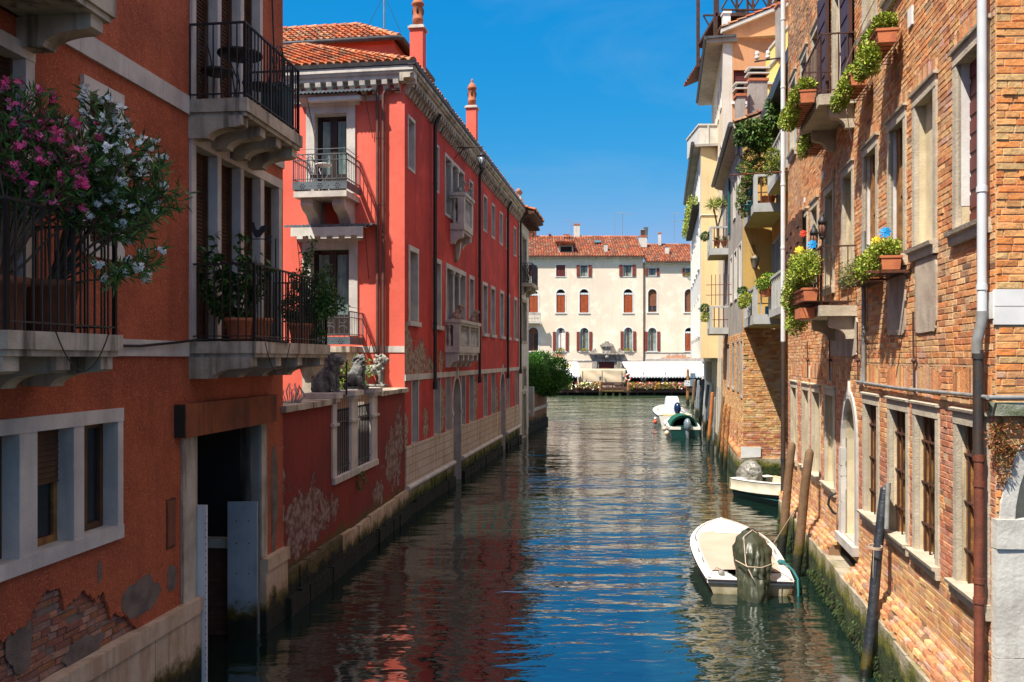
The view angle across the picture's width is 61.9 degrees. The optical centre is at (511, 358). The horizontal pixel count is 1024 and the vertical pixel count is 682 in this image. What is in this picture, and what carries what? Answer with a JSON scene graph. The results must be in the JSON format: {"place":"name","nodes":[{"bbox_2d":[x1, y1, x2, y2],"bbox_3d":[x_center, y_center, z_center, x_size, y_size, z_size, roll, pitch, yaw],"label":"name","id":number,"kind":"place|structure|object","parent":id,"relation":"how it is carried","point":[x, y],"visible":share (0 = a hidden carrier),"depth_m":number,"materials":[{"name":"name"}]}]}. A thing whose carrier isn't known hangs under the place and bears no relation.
{"place":"outdoors","nodes":[
{"label":"outdoors","id":0,"kind":"place"},
{"bbox_2d":[40,395,880,681],"bbox_3d":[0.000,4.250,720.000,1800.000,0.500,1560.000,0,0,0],"label":"water","id":1,"kind":"structure","parent":0,"point":[556,548],"depth_m":14.61,"materials":[{"name":"liquid"}]},
{"bbox_2d":[0,0,329,681],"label":"terracotta house","id":2,"kind":"structure","parent":1,"relation":"on","point":[141,514],"depth_m":9.55,"materials":[{"name":"paint"}]},
{"bbox_2d":[0,29,35,329],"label":"window","id":3,"kind":"structure","parent":2,"relation":"in","point":[16,59],"depth_m":7.43,"materials":[{"name":"stone"}]},
{"bbox_2d":[0,71,116,329],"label":"oleander","id":4,"kind":"object","parent":2,"relation":"on","point":[17,167],"visible":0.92,"depth_m":6.68,"materials":[{"name":"plant"}]},
{"bbox_2d":[0,408,123,581],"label":"window","id":5,"kind":"structure","parent":2,"relation":"in","point":[82,451],"depth_m":8.07,"materials":[{"name":"stone"}]},
{"bbox_2d":[80,74,124,261],"bbox_3d":[-4.191,-1.880,8.587,0.217,1.740,0.685,0,0,7],"label":"window","id":6,"kind":"structure","parent":2,"relation":"in","point":[95,85],"depth_m":8.66,"materials":[{"name":"stone"}]},
{"bbox_2d":[26,83,199,332],"bbox_3d":[-3.331,-1.247,7.108,1.550,2.074,0.923,0,0,24],"label":"oleander","id":7,"kind":"object","parent":2,"relation":"on","point":[142,208],"visible":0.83,"depth_m":6.97,"materials":[{"name":"plant"}]},
{"bbox_2d":[123,338,289,346],"bbox_3d":[-3.775,-0.185,9.493,0.705,0.138,3.789,0,0,21],"label":"cable","id":8,"kind":"object","parent":2,"relation":"attached to","point":[193,340],"visible":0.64,"depth_m":10.31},
{"bbox_2d":[196,31,235,98],"bbox_3d":[-3.724,-3.634,10.706,0.458,0.992,0.397,0,0,15],"label":"cafe chair","id":9,"kind":"object","parent":2,"relation":"on","point":[216,71],"visible":0.56,"depth_m":10.70,"materials":[{"name":"black metal"}]},
{"bbox_2d":[174,394,276,681],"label":"water door","id":10,"kind":"structure","parent":2,"relation":"in","point":[192,419],"depth_m":12.12,"materials":[{"name":"wood"}]},
{"bbox_2d":[190,0,262,106],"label":"window","id":11,"kind":"structure","parent":2,"relation":"in","point":[201,11],"depth_m":11.07,"materials":[{"name":"stone"}]},
{"bbox_2d":[189,139,281,342],"bbox_3d":[-3.812,-1.475,11.763,0.213,2.550,2.830,0,0,7],"label":"window","id":12,"kind":"structure","parent":2,"relation":"in","point":[227,201],"depth_m":11.65,"materials":[{"name":"stone"}]},
{"bbox_2d":[196,231,277,338],"bbox_3d":[-3.495,-0.906,10.645,1.118,1.391,0.478,0,0,0],"label":"fig plant","id":13,"kind":"object","parent":2,"relation":"on","point":[220,257],"visible":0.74,"depth_m":10.61,"materials":[{"name":"green plant"}]},
{"bbox_2d":[217,46,262,97],"bbox_3d":[-3.441,-3.500,10.800,0.560,0.730,0.560,0,0,0],"label":"cafe table","id":14,"kind":"object","parent":2,"relation":"on","point":[232,53],"visible":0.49,"depth_m":10.74,"materials":[{"name":"black metal"}]},
{"bbox_2d":[240,222,275,338],"bbox_3d":[-3.421,-1.029,11.479,0.503,1.638,0.020,0,0,0],"label":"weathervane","id":15,"kind":"object","parent":2,"relation":"on","point":[259,232],"visible":0.77,"depth_m":11.47,"materials":[{"name":"black metal"}]},
{"bbox_2d":[249,317,272,341],"bbox_3d":[-3.470,-0.380,11.564,0.475,0.340,0.475,0,0,0],"label":"flower pot","id":16,"kind":"object","parent":2,"relation":"on","point":[262,327],"visible":0.28,"depth_m":11.43,"materials":[{"name":"ceramic"}]},
{"bbox_2d":[249,45,283,121],"bbox_3d":[-3.272,-3.634,11.285,0.458,0.992,0.398,0,0,10],"label":"cafe chair","id":17,"kind":"object","parent":2,"relation":"on","point":[282,53],"visible":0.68,"depth_m":11.28,"materials":[{"name":"black metal"}]},
{"bbox_2d":[262,82,291,128],"bbox_3d":[-3.273,-3.470,11.860,0.340,0.640,0.352,0,0,7],"label":"storage box","id":18,"kind":"object","parent":2,"relation":"on","point":[280,102],"visible":0.11,"depth_m":11.70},
{"bbox_2d":[278,235,350,343],"bbox_3d":[-2.939,-0.970,12.463,1.114,1.796,0.535,0,0,0],"label":"shrub","id":19,"kind":"object","parent":2,"relation":"on","point":[327,299],"visible":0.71,"depth_m":12.48,"materials":[{"name":"green plant"}]},
{"bbox_2d":[281,387,410,617],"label":"garden wall","id":20,"kind":"structure","parent":1,"relation":"in","point":[337,524],"depth_m":15.96,"materials":[{"name":"paint"}]},
{"bbox_2d":[283,383,305,402],"bbox_3d":[-3.696,0.567,14.246,0.546,0.336,0.346,0,0,0],"label":"iron ornament","id":21,"kind":"object","parent":20,"relation":"on","point":[295,399],"visible":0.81,"depth_m":14.21,"materials":[{"name":"paint"}]},
{"bbox_2d":[311,353,345,397],"bbox_3d":[-3.497,0.307,16.122,0.734,0.846,0.382,0,0,10],"label":"lion statue","id":22,"kind":"object","parent":20,"relation":"on","point":[325,379],"visible":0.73,"depth_m":15.98,"materials":[{"name":"stone"}]},
{"bbox_2d":[343,354,368,388],"bbox_3d":[-3.302,0.259,18.102,0.335,0.742,0.642,0,0,16],"label":"lion statue","id":23,"kind":"object","parent":20,"relation":"on","point":[356,377],"visible":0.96,"depth_m":18.00,"materials":[{"name":"stone"}]},
{"bbox_2d":[365,354,389,386],"bbox_3d":[-3.149,0.254,19.430,0.751,0.751,0.323,0,0,7],"label":"lion statue","id":24,"kind":"object","parent":20,"relation":"on","point":[380,362],"visible":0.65,"depth_m":19.32,"materials":[{"name":"stone"}]},
{"bbox_2d":[283,0,525,514],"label":"red house","id":25,"kind":"structure","parent":1,"relation":"on","point":[414,247],"depth_m":23.09,"materials":[{"name":"paint"}]},
{"bbox_2d":[302,359,347,394],"bbox_3d":[-4.718,1.499,21.949,1.714,3.002,0.830,0,0,0],"label":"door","id":26,"kind":"structure","parent":25,"relation":"in","point":[307,372],"depth_m":22.04,"materials":[{"name":"stone"}]},
{"bbox_2d":[296,235,362,335],"bbox_3d":[-4.703,-1.934,21.977,1.753,2.669,0.779,0,0,0],"label":"window","id":27,"kind":"structure","parent":25,"relation":"in","point":[341,252],"depth_m":22.15,"materials":[{"name":"stone"}]},
{"bbox_2d":[300,92,359,192],"bbox_3d":[-4.682,-5.499,21.974,1.588,2.498,0.754,0,0,0],"label":"window","id":28,"kind":"structure","parent":25,"relation":"in","point":[336,120],"depth_m":22.03,"materials":[{"name":"stone"}]},
{"bbox_2d":[408,114,415,173],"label":"window","id":29,"kind":"structure","parent":25,"relation":"in","point":[410,118],"depth_m":22.59,"materials":[{"name":"stone"}]},
{"bbox_2d":[408,245,421,326],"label":"window","id":30,"kind":"structure","parent":25,"relation":"in","point":[410,248],"depth_m":22.69,"materials":[{"name":"stone"}]},
{"bbox_2d":[432,259,443,329],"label":"window","id":31,"kind":"structure","parent":25,"relation":"in","point":[439,327],"depth_m":25.55,"materials":[{"name":"stone"}]},
{"bbox_2d":[445,152,464,222],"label":"window","id":32,"kind":"structure","parent":25,"relation":"in","point":[451,163],"depth_m":27.15,"materials":[{"name":"stone"}]},
{"bbox_2d":[445,263,465,345],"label":"window","id":33,"kind":"structure","parent":25,"relation":"in","point":[455,270],"depth_m":27.27,"materials":[{"name":"stone"}]},
{"bbox_2d":[451,367,462,478],"bbox_3d":[-1.933,2.375,27.823,0.562,4.250,1.480,0,0,0],"label":"door","id":34,"kind":"structure","parent":25,"relation":"in","point":[457,368],"depth_m":28.40,"materials":[{"name":"stone"}]},
{"bbox_2d":[482,281,489,336],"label":"window","id":35,"kind":"structure","parent":25,"relation":"in","point":[486,334],"depth_m":33.30,"materials":[{"name":"stone"}]},
{"bbox_2d":[516,188,543,437],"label":"stone house","id":36,"kind":"structure","parent":1,"relation":"on","point":[533,219],"depth_m":44.39,"materials":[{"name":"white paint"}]},
{"bbox_2d":[528,387,547,433],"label":"garden quay wall","id":37,"kind":"structure","parent":1,"relation":"in","point":[537,411],"depth_m":48.56,"materials":[{"name":"brick"}]},
{"bbox_2d":[529,349,574,397],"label":"round tree","id":38,"kind":"object","parent":37,"relation":"on","point":[548,377],"visible":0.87,"depth_m":49.20,"materials":[{"name":"green plant"}]},
{"bbox_2d":[556,371,700,394],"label":"water terrace","id":39,"kind":"structure","parent":1,"relation":"in","point":[609,389],"depth_m":93.23,"materials":[{"name":"brown wood"}]},
{"bbox_2d":[580,369,625,383],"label":"wind screen","id":40,"kind":"object","parent":39,"relation":"attached to","point":[612,376],"visible":0.97,"depth_m":93.79,"materials":[{"name":"beige fabric"}]},
{"bbox_2d":[622,361,703,386],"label":"canopy","id":41,"kind":"object","parent":39,"relation":"on","point":[654,371],"visible":0.82,"depth_m":96.35,"materials":[{"name":"white fabric"}]},
{"bbox_2d":[638,229,703,378],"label":"cream annex","id":42,"kind":"object","parent":1,"relation":"on","point":[667,302],"visible":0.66,"depth_m":100.00,"materials":[{"name":"paint"}]},
{"bbox_2d":[647,288,657,312],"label":"window","id":43,"kind":"structure","parent":42,"relation":"in","point":[651,293],"depth_m":100.17,"materials":[{"name":"white paint"}]},
{"bbox_2d":[645,327,659,351],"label":"window","id":44,"kind":"structure","parent":42,"relation":"in","point":[652,336],"depth_m":100.20,"materials":[{"name":"white paint"}]},
{"bbox_2d":[653,396,692,425],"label":"speedboat","id":45,"kind":"object","parent":1,"relation":"on","point":[670,407],"visible":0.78,"depth_m":52.52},
{"bbox_2d":[664,413,700,437],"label":"canopy boat","id":46,"kind":"object","parent":1,"relation":"on","point":[680,425],"visible":0.88,"depth_m":43.26,"materials":[{"name":"green fabric"}]},
{"bbox_2d":[683,124,722,442],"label":"cream house","id":47,"kind":"structure","parent":1,"relation":"on","point":[702,143],"depth_m":41.69,"materials":[{"name":"white paint"}]},
{"bbox_2d":[681,194,698,240],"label":"long flower box","id":48,"kind":"object","parent":47,"relation":"attached to","point":[690,218],"visible":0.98,"depth_m":46.98,"materials":[{"name":"green plant"}]},
{"bbox_2d":[706,392,713,447],"bbox_3d":[8.821,3.239,38.204,0.442,3.524,0.174,0,0,0],"label":"mooring post","id":49,"kind":"object","parent":1,"relation":"in","point":[710,421],"visible":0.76,"depth_m":38.14,"materials":[{"name":"orange wood"}]},
{"bbox_2d":[719,403,726,466],"bbox_3d":[7.766,3.324,31.603,0.374,3.358,0.157,0,0,0],"label":"mooring post","id":50,"kind":"object","parent":1,"relation":"in","point":[722,437],"visible":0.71,"depth_m":31.55,"materials":[{"name":"brown wood"}]},
{"bbox_2d":[723,405,730,472],"bbox_3d":[7.516,3.313,30.007,0.362,3.381,0.147,0,0,0],"label":"mooring post","id":51,"kind":"object","parent":1,"relation":"in","point":[726,440],"visible":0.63,"depth_m":29.95,"materials":[{"name":"brown wood"}]},
{"bbox_2d":[684,0,787,434],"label":"peach house","id":52,"kind":"structure","parent":1,"relation":"on","point":[727,58],"depth_m":37.80,"materials":[{"name":"white paint"}]},
{"bbox_2d":[696,0,771,67],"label":"roof terrace","id":53,"kind":"structure","parent":52,"relation":"on","point":[714,24],"depth_m":38.48,"materials":[{"name":"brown wood"}]},
{"bbox_2d":[690,517,793,602],"bbox_3d":[4.295,3.551,16.443,1.650,1.259,5.014,0,0,8],"label":"motorboat","id":54,"kind":"object","parent":1,"relation":"on","point":[750,555],"visible":0.98,"depth_m":14.54,"materials":[{"name":"white plastic"}]},
{"bbox_2d":[707,0,787,476],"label":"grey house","id":55,"kind":"structure","parent":1,"relation":"on","point":[751,334],"depth_m":28.29,"materials":[{"name":"orange brick"}]},
{"bbox_2d":[703,195,726,247],"bbox_3d":[8.505,-5.683,35.291,1.282,2.370,0.933,0,0,0],"label":"yucca","id":56,"kind":"object","parent":55,"relation":"on","point":[716,202],"visible":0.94,"depth_m":35.29,"materials":[{"name":"green plant"}]},
{"bbox_2d":[734,182,751,218],"bbox_3d":[7.205,-5.004,26.428,0.589,1.342,0.972,0,0,0],"label":"hanging plant","id":57,"kind":"object","parent":55,"relation":"hanging from","point":[741,201],"visible":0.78,"depth_m":26.32,"materials":[{"name":"green plant"}]},
{"bbox_2d":[737,291,751,309],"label":"hanging plant","id":58,"kind":"object","parent":55,"relation":"hanging from","point":[745,301],"visible":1,"depth_m":26.17,"materials":[{"name":"green plant"}]},
{"bbox_2d":[736,143,773,186],"bbox_3d":[7.510,-5.986,25.818,1.431,1.597,1.092,0,0,0],"label":"terrace shrub","id":59,"kind":"object","parent":55,"relation":"on","point":[753,161],"visible":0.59,"depth_m":25.75,"materials":[{"name":"green plant"}]},
{"bbox_2d":[733,78,780,152],"bbox_3d":[7.494,-7.262,25.652,1.719,2.299,1.259,0,0,0],"label":"climbing plant","id":60,"kind":"object","parent":55,"relation":"hanging from","point":[762,131],"visible":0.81,"depth_m":25.39,"materials":[{"name":"green plant"}]},
{"bbox_2d":[761,285,770,296],"bbox_3d":[7.617,-2.057,24.900,0.664,0.479,0.200,0,0,0],"label":"flower trough","id":61,"kind":"object","parent":55,"relation":"attached to","point":[766,293],"visible":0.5,"depth_m":24.80,"materials":[{"name":"ceramic"}]},
{"bbox_2d":[754,272,775,292],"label":"flowering plant","id":62,"kind":"object","parent":61,"relation":"in","point":[764,280],"visible":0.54,"depth_m":24.86,"materials":[{"name":"green plant"}]},
{"bbox_2d":[763,147,780,176],"bbox_3d":[6.969,-5.220,22.544,0.678,0.874,0.986,0,0,24],"label":"terrace shrub","id":63,"kind":"object","parent":55,"relation":"on","point":[773,164],"visible":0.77,"depth_m":22.48,"materials":[{"name":"green plant"}]},
{"bbox_2d":[730,460,780,506],"bbox_3d":[7.772,3.567,23.348,1.740,1.226,4.643,0,0,-23],"label":"motorboat","id":64,"kind":"object","parent":1,"relation":"on","point":[750,481],"visible":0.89,"depth_m":24.24,"materials":[{"name":"white"}]},
{"bbox_2d":[777,442,795,554],"bbox_3d":[5.559,3.360,17.500,0.636,3.284,0.203,0,0,-26],"label":"mooring post","id":65,"kind":"object","parent":1,"relation":"in","point":[786,503],"visible":0.69,"depth_m":17.49,"materials":[{"name":"brown wood"}]},
{"bbox_2d":[791,449,813,577],"bbox_3d":[5.280,3.333,15.723,0.678,3.337,0.197,0,0,-24],"label":"mooring post","id":66,"kind":"object","parent":1,"relation":"in","point":[797,559],"visible":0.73,"depth_m":15.71,"materials":[{"name":"brown wood"}]},
{"bbox_2d":[859,486,885,678],"bbox_3d":[4.534,3.313,10.790,0.759,3.365,0.153,0,0,-35],"label":"mooring post","id":67,"kind":"object","parent":1,"relation":"in","point":[870,630],"visible":0.91,"depth_m":10.78,"materials":[{"name":"wood"}]},
{"bbox_2d":[884,482,890,528],"bbox_3d":[4.787,1.871,10.880,0.059,0.586,0.115,0,0,45],"label":"metal tube","id":68,"kind":"object","parent":67,"relation":"attached to","point":[887,505],"visible":1,"depth_m":10.86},
{"bbox_2d":[729,0,1023,681],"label":"brick house","id":69,"kind":"structure","parent":1,"relation":"on","point":[907,381],"depth_m":9.89,"materials":[{"name":"orange brick"}]},
{"bbox_2d":[786,67,796,163],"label":"window","id":70,"kind":"structure","parent":69,"relation":"in","point":[792,153],"depth_m":19.37,"materials":[{"name":"stone"}]},
{"bbox_2d":[789,380,797,465],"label":"window","id":71,"kind":"structure","parent":69,"relation":"in","point":[793,383],"depth_m":19.58,"materials":[{"name":"concrete"}]},
{"bbox_2d":[776,76,817,131],"bbox_3d":[4.949,-4.101,14.086,0.987,0.788,1.619,0,0,10],"label":"flower box","id":72,"kind":"object","parent":69,"relation":"attached to","point":[798,107],"visible":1,"depth_m":13.60,"materials":[{"name":"ceramic"}]},
{"bbox_2d":[796,42,807,147],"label":"window","id":73,"kind":"structure","parent":69,"relation":"in","point":[803,55],"depth_m":17.92,"materials":[{"name":"concrete"}]},
{"bbox_2d":[797,381,809,470],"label":"window","id":74,"kind":"structure","parent":69,"relation":"in","point":[804,385],"depth_m":17.99,"materials":[{"name":"stone"}]},
{"bbox_2d":[795,308,814,319],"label":"flower box","id":75,"kind":"object","parent":69,"relation":"attached to","point":[804,313],"visible":1,"depth_m":13.33,"materials":[{"name":"ceramic"}]},
{"bbox_2d":[796,133,825,161],"bbox_3d":[5.377,-3.855,15.224,0.543,0.559,0.913,0,0,10],"label":"flower box","id":76,"kind":"object","parent":69,"relation":"attached to","point":[807,146],"visible":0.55,"depth_m":15.24,"materials":[{"name":"ceramic"}]},
{"bbox_2d":[808,195,818,286],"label":"window","id":77,"kind":"structure","parent":69,"relation":"in","point":[814,203],"depth_m":16.62,"materials":[{"name":"concrete"}]},
{"bbox_2d":[809,383,820,484],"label":"window","id":78,"kind":"structure","parent":69,"relation":"in","point":[815,475],"depth_m":16.62,"materials":[{"name":"stone"}]},
{"bbox_2d":[779,249,853,336],"bbox_3d":[5.018,-1.064,14.479,0.988,1.336,3.113,0,0,10],"label":"flower box","id":79,"kind":"object","parent":69,"relation":"attached to","point":[798,290],"visible":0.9,"depth_m":13.52,"materials":[{"name":"ceramic"}]},
{"bbox_2d":[818,212,826,246],"bbox_3d":[4.769,-1.985,13.107,0.139,0.530,0.139,0,0,-22],"label":"garden lantern","id":80,"kind":"object","parent":69,"relation":"on","point":[822,225],"visible":1,"depth_m":13.07,"materials":[{"name":"black metal"}]},
{"bbox_2d":[819,178,834,296],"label":"window","id":81,"kind":"structure","parent":69,"relation":"in","point":[827,189],"depth_m":15.11,"materials":[{"name":"concrete"}]},
{"bbox_2d":[819,385,836,496],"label":"window","id":82,"kind":"structure","parent":69,"relation":"in","point":[829,486],"depth_m":15.33,"materials":[{"name":"stone"}]},
{"bbox_2d":[832,0,835,92],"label":"window","id":83,"kind":"structure","parent":69,"relation":"in","point":[833,1],"depth_m":14.75,"materials":[{"name":"concrete"}]},
{"bbox_2d":[776,515,897,681],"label":"seaweed","id":84,"kind":"object","parent":69,"relation":"attached to","point":[835,612],"visible":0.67,"depth_m":13.06,"materials":[{"name":"green plant"}]},
{"bbox_2d":[836,158,853,289],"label":"window","id":85,"kind":"structure","parent":69,"relation":"in","point":[848,169],"depth_m":13.92,"materials":[{"name":"concrete"}]},
{"bbox_2d":[834,379,858,556],"bbox_3d":[5.446,1.652,13.511,0.631,2.665,1.413,0,0,0],"label":"doorway","id":86,"kind":"structure","parent":69,"relation":"in","point":[852,548],"depth_m":13.69,"materials":[{"name":"stone"}]},
{"bbox_2d":[829,63,874,113],"bbox_3d":[4.858,-3.882,12.265,0.529,0.659,0.855,0,0,10],"label":"flower box","id":87,"kind":"object","parent":69,"relation":"attached to","point":[848,89],"visible":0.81,"depth_m":12.07,"materials":[{"name":"ceramic"}]},
{"bbox_2d":[837,253,881,289],"bbox_3d":[4.819,-1.211,11.864,0.466,0.529,1.039,0,0,10],"label":"flower box","id":88,"kind":"object","parent":69,"relation":"attached to","point":[850,279],"visible":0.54,"depth_m":11.84,"materials":[{"name":"ceramic"}]},
{"bbox_2d":[856,0,877,45],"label":"window","id":89,"kind":"structure","parent":69,"relation":"in","point":[865,26],"depth_m":12.49,"materials":[{"name":"concrete"}]},
{"bbox_2d":[856,391,879,530],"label":"window","id":90,"kind":"structure","parent":69,"relation":"in","point":[868,517],"depth_m":12.35,"materials":[{"name":"stone"}]},
{"bbox_2d":[859,131,878,247],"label":"window","id":91,"kind":"structure","parent":69,"relation":"in","point":[870,176],"depth_m":12.39,"materials":[{"name":"concrete"}]},
{"bbox_2d":[848,10,906,84],"bbox_3d":[4.599,-3.881,10.797,0.526,0.815,0.911,0,0,10],"label":"flower box","id":92,"kind":"object","parent":69,"relation":"attached to","point":[878,42],"visible":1,"depth_m":10.50,"materials":[{"name":"ceramic"}]},
{"bbox_2d":[853,236,903,283],"bbox_3d":[4.601,-1.230,10.715,0.494,0.530,0.928,0,0,10],"label":"flower box","id":93,"kind":"object","parent":69,"relation":"attached to","point":[883,254],"visible":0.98,"depth_m":10.39,"materials":[{"name":"ceramic"}]},
{"bbox_2d":[883,101,907,265],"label":"window","id":94,"kind":"structure","parent":69,"relation":"in","point":[896,140],"depth_m":10.93,"materials":[{"name":"stone"}]},
{"bbox_2d":[883,395,910,555],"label":"window","id":95,"kind":"structure","parent":69,"relation":"in","point":[899,538],"depth_m":10.90,"materials":[{"name":"stone"}]},
{"bbox_2d":[904,68,938,262],"bbox_3d":[4.746,-2.127,9.604,0.380,1.975,0.955,0,0,10],"label":"window","id":96,"kind":"structure","parent":69,"relation":"in","point":[929,86],"depth_m":9.79,"materials":[{"name":"stone"}]},
{"bbox_2d":[905,399,940,580],"bbox_3d":[4.737,1.417,9.554,0.380,1.885,1.016,0,0,10],"label":"window","id":97,"kind":"structure","parent":69,"relation":"in","point":[928,559],"depth_m":9.78,"materials":[{"name":"stone"}]},
{"bbox_2d":[943,12,991,246],"bbox_3d":[4.490,-2.127,8.159,0.380,1.975,1.026,0,0,10],"label":"window","id":98,"kind":"structure","parent":69,"relation":"in","point":[964,76],"depth_m":8.53,"materials":[{"name":"stone"}]},
{"bbox_2d":[944,406,991,620],"bbox_3d":[4.488,1.417,8.149,0.380,1.885,1.006,0,0,10],"label":"window","id":99,"kind":"structure","parent":69,"relation":"in","point":[963,590],"depth_m":8.42,"materials":[{"name":"stone"}]},
{"bbox_2d":[984,416,1023,486],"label":"dry creeper","id":100,"kind":"object","parent":69,"relation":"hanging from","point":[1011,451],"visible":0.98,"depth_m":7.52,"materials":[{"name":"brown plant"}]},
{"bbox_2d":[283,0,775,262],"label":"sky","id":101,"kind":"structure","parent":0,"point":[586,109],"materials":[{"name":"blue"}]},
{"bbox_2d":[529,224,645,385],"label":"cream palace","id":102,"kind":"structure","parent":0,"point":[586,305],"depth_m":100.00,"materials":[{"name":"paint"}]},
{"bbox_2d":[529,326,538,351],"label":"window","id":103,"kind":"structure","parent":102,"relation":"in","point":[533,331],"depth_m":100.25,"materials":[{"name":"white paint"}]},
{"bbox_2d":[555,288,566,313],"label":"window","id":104,"kind":"structure","parent":102,"relation":"in","point":[560,295],"depth_m":100.07,"materials":[{"name":"white paint"}]},
{"bbox_2d":[553,327,568,351],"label":"window","id":105,"kind":"structure","parent":102,"relation":"in","point":[560,336],"depth_m":100.17,"materials":[{"name":"white paint"}]},
{"bbox_2d":[578,288,589,313],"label":"window","id":106,"kind":"structure","parent":102,"relation":"in","point":[583,294],"depth_m":100.07,"materials":[{"name":"white paint"}]},
{"bbox_2d":[577,327,591,351],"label":"window","id":107,"kind":"structure","parent":102,"relation":"in","point":[582,336],"depth_m":100.17,"materials":[{"name":"glass"}]},
{"bbox_2d":[619,264,635,276],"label":"window","id":108,"kind":"structure","parent":102,"relation":"in","point":[625,269],"depth_m":99.93,"materials":[{"name":"white paint"}]},
{"bbox_2d":[622,288,633,313],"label":"window","id":109,"kind":"structure","parent":102,"relation":"in","point":[627,294],"depth_m":100.07,"materials":[{"name":"white paint"}]},
{"bbox_2d":[621,326,635,351],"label":"window","id":110,"kind":"structure","parent":102,"relation":"in","point":[628,336],"depth_m":99.95,"materials":[{"name":"white paint"}]},
{"bbox_2d":[745,25,787,107],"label":"yellow house","id":111,"kind":"structure","parent":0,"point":[774,65],"depth_m":33.85,"materials":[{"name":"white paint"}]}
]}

